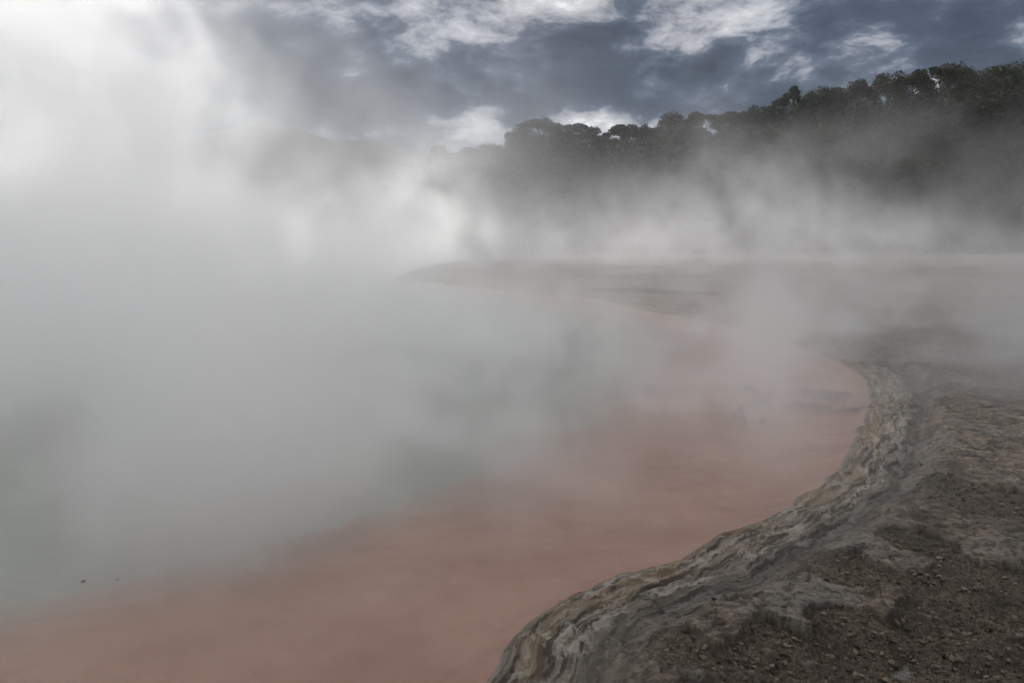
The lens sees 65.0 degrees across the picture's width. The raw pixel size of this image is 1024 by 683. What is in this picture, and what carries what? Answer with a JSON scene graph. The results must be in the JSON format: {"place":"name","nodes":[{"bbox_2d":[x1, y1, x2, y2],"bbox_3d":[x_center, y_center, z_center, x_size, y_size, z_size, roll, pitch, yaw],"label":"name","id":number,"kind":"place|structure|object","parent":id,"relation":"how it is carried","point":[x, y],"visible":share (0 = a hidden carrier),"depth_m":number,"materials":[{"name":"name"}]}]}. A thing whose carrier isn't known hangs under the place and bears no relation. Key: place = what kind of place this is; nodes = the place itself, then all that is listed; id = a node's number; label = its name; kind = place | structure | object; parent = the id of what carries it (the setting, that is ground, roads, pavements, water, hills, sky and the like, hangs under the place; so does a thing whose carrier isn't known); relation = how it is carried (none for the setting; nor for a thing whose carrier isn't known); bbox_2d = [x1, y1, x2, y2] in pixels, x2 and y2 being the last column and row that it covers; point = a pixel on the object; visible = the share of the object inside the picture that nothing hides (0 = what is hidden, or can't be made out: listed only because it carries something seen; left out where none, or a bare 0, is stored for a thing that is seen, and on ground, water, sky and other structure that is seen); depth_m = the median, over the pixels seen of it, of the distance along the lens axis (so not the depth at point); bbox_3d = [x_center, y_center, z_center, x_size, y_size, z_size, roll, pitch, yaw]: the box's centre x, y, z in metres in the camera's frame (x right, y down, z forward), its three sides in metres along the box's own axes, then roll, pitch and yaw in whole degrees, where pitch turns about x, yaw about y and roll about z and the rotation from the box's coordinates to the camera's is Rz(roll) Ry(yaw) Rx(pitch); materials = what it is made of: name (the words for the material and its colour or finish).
{"place":"outdoors","nodes":[
{"label":"outdoors","id":0,"kind":"place"},
{"bbox_2d":[0,124,453,234],"bbox_3d":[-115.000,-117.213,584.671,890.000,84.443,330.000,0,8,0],"label":"hill","id":1,"kind":"structure","parent":0,"point":[262,175],"depth_m":516.04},
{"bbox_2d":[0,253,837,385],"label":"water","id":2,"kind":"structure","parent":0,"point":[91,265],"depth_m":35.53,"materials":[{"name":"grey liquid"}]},
{"bbox_2d":[0,254,1023,682],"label":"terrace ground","id":3,"kind":"structure","parent":0,"point":[412,510],"depth_m":8.72,"materials":[{"name":"grey stone"}]},
{"bbox_2d":[0,101,1023,257],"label":"hillside","id":4,"kind":"structure","parent":0,"point":[322,234],"depth_m":107.19,"materials":[{"name":"green plant"}]},
{"bbox_2d":[425,145,450,163],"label":"tree","id":5,"kind":"object","parent":4,"relation":"on","point":[438,152],"visible":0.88,"depth_m":118.59,"materials":[{"name":"grey plant"}]},
{"bbox_2d":[447,147,485,162],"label":"tree","id":6,"kind":"object","parent":4,"relation":"on","point":[462,152],"visible":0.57,"depth_m":120.48,"materials":[{"name":"grey plant"}]},
{"bbox_2d":[477,143,516,163],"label":"tree","id":7,"kind":"object","parent":4,"relation":"on","point":[491,149],"visible":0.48,"depth_m":121.71,"materials":[{"name":"grey plant"}]},
{"bbox_2d":[504,128,529,161],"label":"tree","id":8,"kind":"object","parent":4,"relation":"on","point":[519,143],"visible":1,"depth_m":118.83,"materials":[{"name":"grey plant"}]},
{"bbox_2d":[513,116,564,163],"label":"tree","id":9,"kind":"object","parent":4,"relation":"on","point":[545,126],"visible":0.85,"depth_m":121.08,"materials":[{"name":"green plant"}]},
{"bbox_2d":[548,123,601,155],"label":"tree","id":10,"kind":"object","parent":4,"relation":"on","point":[569,135],"visible":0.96,"depth_m":118.02,"materials":[{"name":"green plant"}]},
{"bbox_2d":[584,134,613,156],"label":"tree","id":11,"kind":"object","parent":4,"relation":"on","point":[605,141],"visible":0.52,"depth_m":119.81,"materials":[{"name":"green plant"}]},
{"bbox_2d":[602,124,641,153],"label":"tree","id":12,"kind":"object","parent":4,"relation":"on","point":[624,132],"visible":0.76,"depth_m":122.23,"materials":[{"name":"green plant"}]},
{"bbox_2d":[632,123,673,144],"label":"tree","id":13,"kind":"object","parent":4,"relation":"on","point":[647,131],"visible":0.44,"depth_m":118.95,"materials":[{"name":"green plant"}]},
{"bbox_2d":[657,112,693,143],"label":"tree","id":14,"kind":"object","parent":4,"relation":"on","point":[672,122],"visible":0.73,"depth_m":120.41,"materials":[{"name":"green plant"}]},
{"bbox_2d":[334,81,1023,254],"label":"woodland","id":15,"kind":"object","parent":4,"relation":"on","point":[653,232],"visible":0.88,"depth_m":105.79,"materials":[{"name":"green plant"}]},
{"bbox_2d":[681,111,729,150],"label":"tree","id":16,"kind":"object","parent":4,"relation":"on","point":[695,118],"visible":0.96,"depth_m":117.44,"materials":[{"name":"green plant"}]},
{"bbox_2d":[717,110,742,146],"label":"tree","id":17,"kind":"object","parent":4,"relation":"on","point":[735,120],"visible":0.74,"depth_m":119.66,"materials":[{"name":"green plant"}]},
{"bbox_2d":[738,104,770,129],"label":"tree","id":18,"kind":"object","parent":4,"relation":"on","point":[752,118],"visible":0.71,"depth_m":121.01,"materials":[{"name":"green plant"}]},
{"bbox_2d":[760,98,787,126],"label":"tree","id":19,"kind":"object","parent":4,"relation":"on","point":[770,111],"visible":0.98,"depth_m":118.81,"materials":[{"name":"green plant"}]},
{"bbox_2d":[770,85,811,123],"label":"tree","id":20,"kind":"object","parent":4,"relation":"on","point":[793,95],"visible":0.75,"depth_m":120.59,"materials":[{"name":"green plant"}]},
{"bbox_2d":[795,89,837,130],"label":"tree","id":21,"kind":"object","parent":4,"relation":"on","point":[812,105],"visible":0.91,"depth_m":117.95,"materials":[{"name":"green plant"}]},
{"bbox_2d":[817,85,851,119],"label":"tree","id":22,"kind":"object","parent":4,"relation":"on","point":[843,98],"visible":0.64,"depth_m":119.02,"materials":[{"name":"green plant"}]},
{"bbox_2d":[845,77,877,102],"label":"tree","id":23,"kind":"object","parent":4,"relation":"on","point":[856,87],"visible":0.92,"depth_m":120.88,"materials":[{"name":"green plant"}]},
{"bbox_2d":[866,70,911,115],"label":"tree","id":24,"kind":"object","parent":4,"relation":"on","point":[883,86],"visible":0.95,"depth_m":117.87,"materials":[{"name":"green plant"}]},
{"bbox_2d":[895,68,936,97],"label":"tree","id":25,"kind":"object","parent":4,"relation":"on","point":[907,83],"visible":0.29,"depth_m":120.13,"materials":[{"name":"green plant"}]},
{"bbox_2d":[910,67,937,107],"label":"tree","id":26,"kind":"object","parent":4,"relation":"on","point":[922,77],"visible":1,"depth_m":117.86,"materials":[{"name":"green plant"}]},
{"bbox_2d":[929,61,979,91],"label":"tree","id":27,"kind":"object","parent":4,"relation":"on","point":[949,75],"visible":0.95,"depth_m":118.30,"materials":[{"name":"green plant"}]},
{"bbox_2d":[952,66,1004,91],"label":"tree","id":28,"kind":"object","parent":4,"relation":"on","point":[984,75],"visible":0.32,"depth_m":120.54,"materials":[{"name":"green plant"}]},
{"bbox_2d":[975,59,1023,91],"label":"tree","id":29,"kind":"object","parent":4,"relation":"on","point":[1013,75],"visible":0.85,"depth_m":118.50,"materials":[{"name":"green plant"}]},
{"bbox_2d":[0,0,1023,157],"label":"sky","id":30,"kind":"structure","parent":0,"point":[418,76],"materials":[{"name":"grey"}]},
{"bbox_2d":[635,436,1023,682],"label":"gravel","id":31,"kind":"structure","parent":0,"point":[953,657],"depth_m":4.45,"materials":[{"name":"gravel"}]}
]}

